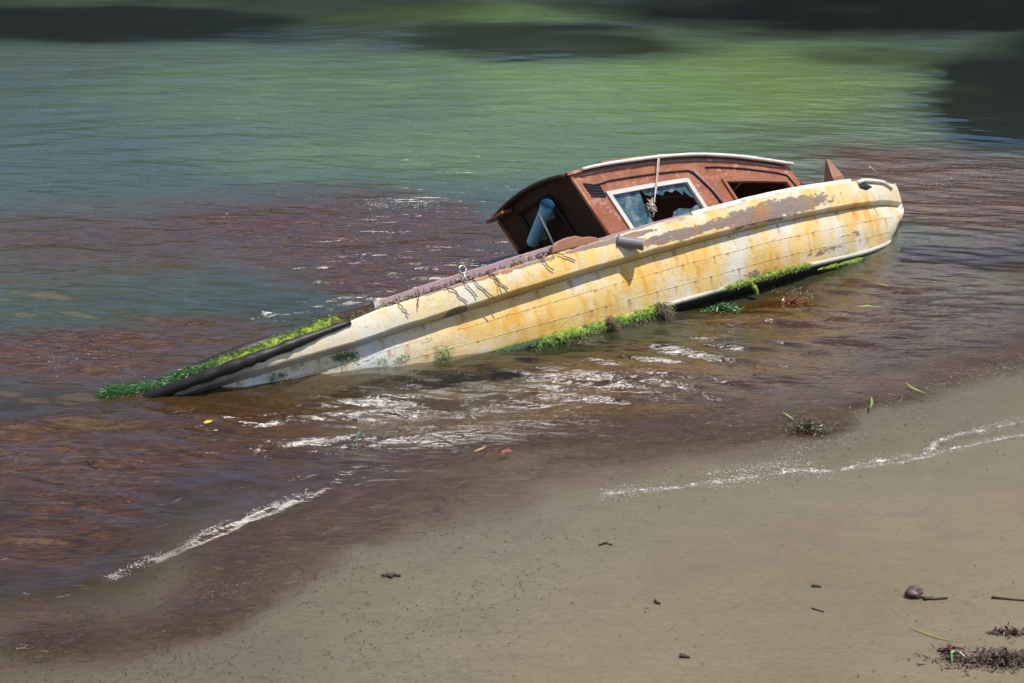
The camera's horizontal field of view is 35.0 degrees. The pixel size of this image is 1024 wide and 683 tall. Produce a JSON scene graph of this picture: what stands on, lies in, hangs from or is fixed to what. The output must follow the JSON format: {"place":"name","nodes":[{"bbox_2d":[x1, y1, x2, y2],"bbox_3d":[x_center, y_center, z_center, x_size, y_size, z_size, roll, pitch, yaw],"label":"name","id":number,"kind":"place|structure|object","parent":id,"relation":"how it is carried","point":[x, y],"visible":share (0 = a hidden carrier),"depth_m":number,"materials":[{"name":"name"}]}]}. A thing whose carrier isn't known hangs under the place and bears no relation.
{"place":"outdoors","nodes":[
{"label":"outdoors","id":0,"kind":"place"},
{"bbox_2d":[0,0,1023,570],"bbox_3d":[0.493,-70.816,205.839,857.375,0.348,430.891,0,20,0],"label":"water","id":1,"kind":"structure","parent":0,"point":[462,120],"depth_m":15.63,"materials":[{"name":"liquid"}]},
{"bbox_2d":[356,429,369,449],"bbox_3d":[-0.870,0.558,9.312,0.044,0.043,0.276,3,20,9],"label":"seaweed","id":2,"kind":"object","parent":1,"relation":"on","point":[357,437],"visible":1,"depth_m":9.30,"materials":[{"name":"plant"}]},
{"bbox_2d":[487,448,511,455],"bbox_3d":[-0.071,0.620,9.189,0.148,0.036,0.092,0,20,0],"label":"seaweed","id":3,"kind":"object","parent":1,"relation":"in","point":[506,451],"visible":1,"depth_m":9.19,"materials":[{"name":"pink plant"}]},
{"bbox_2d":[0,159,1023,667],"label":"floating weed","id":4,"kind":"object","parent":1,"relation":"on","point":[850,391],"visible":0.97,"depth_m":9.78,"materials":[{"name":"brown plant"}]},
{"bbox_2d":[136,367,1022,565],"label":"foam","id":5,"kind":"object","parent":1,"relation":"on","point":[692,484],"visible":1,"depth_m":8.98,"materials":[{"name":"white"}]},
{"bbox_2d":[702,302,751,312],"bbox_3d":[1.516,-0.243,11.504,0.415,0.092,0.275,-5,21,-14],"label":"seaweed","id":6,"kind":"object","parent":1,"relation":"in","point":[724,307],"visible":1,"depth_m":11.50,"materials":[{"name":"green plant"}]},
{"bbox_2d":[782,297,806,303],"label":"seaweed","id":7,"kind":"object","parent":1,"relation":"in","point":[793,301],"visible":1,"depth_m":11.75,"materials":[{"name":"red plant"}]},
{"bbox_2d":[857,305,880,306],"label":"seaweed","id":8,"kind":"object","parent":1,"relation":"on","point":[868,305],"visible":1,"depth_m":11.62,"materials":[{"name":"plant"}]},
{"bbox_2d":[0,240,1023,682],"bbox_3d":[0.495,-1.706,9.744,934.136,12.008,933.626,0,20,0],"label":"sand","id":9,"kind":"structure","parent":0,"point":[700,556],"depth_m":8.13,"materials":[{"name":"beige sand"}]},
{"bbox_2d":[381,572,400,577],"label":"twig","id":10,"kind":"object","parent":9,"relation":"on","point":[390,575],"visible":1,"depth_m":7.81,"materials":[{"name":"wood"}]},
{"bbox_2d":[95,153,903,400],"bbox_3d":[0.337,-0.414,11.831,7.113,1.558,1.879,-16,-5,-31],"label":"wrecked boat","id":11,"kind":"object","parent":9,"relation":"on","point":[615,264],"visible":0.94,"depth_m":11.32,"materials":[{"name":"paint"}]},
{"bbox_2d":[538,212,553,243],"bbox_3d":[0.259,-0.799,11.798,0.146,0.297,0.017,-1,20,-3],"label":"rod","id":12,"kind":"object","parent":11,"relation":"attached to","point":[543,222],"visible":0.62,"depth_m":11.78,"materials":[{"name":"grey metal"}]},
{"bbox_2d":[646,154,659,216],"bbox_3d":[1.026,-1.144,11.818,0.083,0.406,0.356,2,20,6],"label":"rope","id":13,"kind":"object","parent":11,"relation":"hanging from","point":[651,204],"visible":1,"depth_m":11.75,"materials":[{"name":"white fabric"}]},
{"bbox_2d":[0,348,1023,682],"bbox_3d":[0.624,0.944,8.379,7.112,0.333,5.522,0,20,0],"label":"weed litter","id":14,"kind":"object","parent":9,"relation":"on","point":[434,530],"visible":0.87,"depth_m":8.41,"materials":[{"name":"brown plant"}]},
{"bbox_2d":[679,653,689,657],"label":"twig","id":15,"kind":"object","parent":9,"relation":"on","point":[684,655],"visible":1,"depth_m":7.00,"materials":[{"name":"wood"}]},
{"bbox_2d":[783,417,845,435],"bbox_3d":[1.719,0.484,9.499,0.473,0.076,0.238,0,20,0],"label":"seaweed","id":16,"kind":"object","parent":9,"relation":"on","point":[807,425],"visible":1,"depth_m":9.49,"materials":[{"name":"green plant"}]},
{"bbox_2d":[904,585,922,598],"bbox_3d":[1.855,1.153,7.489,0.072,0.058,0.081,17,26,38],"label":"stone","id":17,"kind":"object","parent":9,"relation":"on","point":[913,591],"visible":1,"depth_m":7.47,"materials":[{"name":"stone"}]},
{"bbox_2d":[906,383,925,393],"bbox_3d":[2.494,0.291,10.062,0.026,0.006,0.202,-8,22,-22],"label":"seaweed","id":18,"kind":"object","parent":9,"relation":"on","point":[910,386],"visible":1,"depth_m":10.06,"materials":[{"name":"green plant"}]},
{"bbox_2d":[920,595,947,599],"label":"twig","id":19,"kind":"object","parent":9,"relation":"on","point":[931,598],"visible":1,"depth_m":7.46,"materials":[{"name":"brown wood"}]},
{"bbox_2d":[910,627,963,642],"bbox_3d":[1.856,1.291,7.122,0.252,0.011,0.027,15,25,35],"label":"seaweed","id":20,"kind":"object","parent":9,"relation":"on","point":[932,635],"visible":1,"depth_m":7.12,"materials":[{"name":"plant"}]},
{"bbox_2d":[931,642,964,657],"bbox_3d":[1.882,1.327,6.973,0.155,0.051,0.116,-9,22,-22],"label":"seaweed","id":21,"kind":"object","parent":9,"relation":"on","point":[946,648],"visible":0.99,"depth_m":6.98,"materials":[{"name":"brown plant"}]},
{"bbox_2d":[908,641,1023,676],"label":"seaweed","id":22,"kind":"object","parent":9,"relation":"on","point":[1004,656],"visible":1,"depth_m":6.89,"materials":[{"name":"brown plant"}]},
{"bbox_2d":[950,649,964,661],"bbox_3d":[1.887,1.337,6.913,0.083,0.023,0.050,-11,23,-28],"label":"seaweed","id":23,"kind":"object","parent":22,"relation":"on","point":[952,651],"visible":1,"depth_m":6.92,"materials":[{"name":"green plant"}]},
{"bbox_2d":[986,622,1023,637],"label":"seaweed","id":24,"kind":"object","parent":9,"relation":"on","point":[1014,632],"visible":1,"depth_m":7.13,"materials":[{"name":"brown plant"}]},
{"bbox_2d":[992,596,1023,600],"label":"twig","id":25,"kind":"object","parent":9,"relation":"on","point":[1004,598],"visible":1,"depth_m":7.45,"materials":[{"name":"brown wood"}]},
{"bbox_2d":[21,176,1018,651],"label":"foam bubbles","id":26,"kind":"object","parent":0,"point":[607,484],"visible":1,"depth_m":8.92,"materials":[{"name":"white liquid"}]}
]}

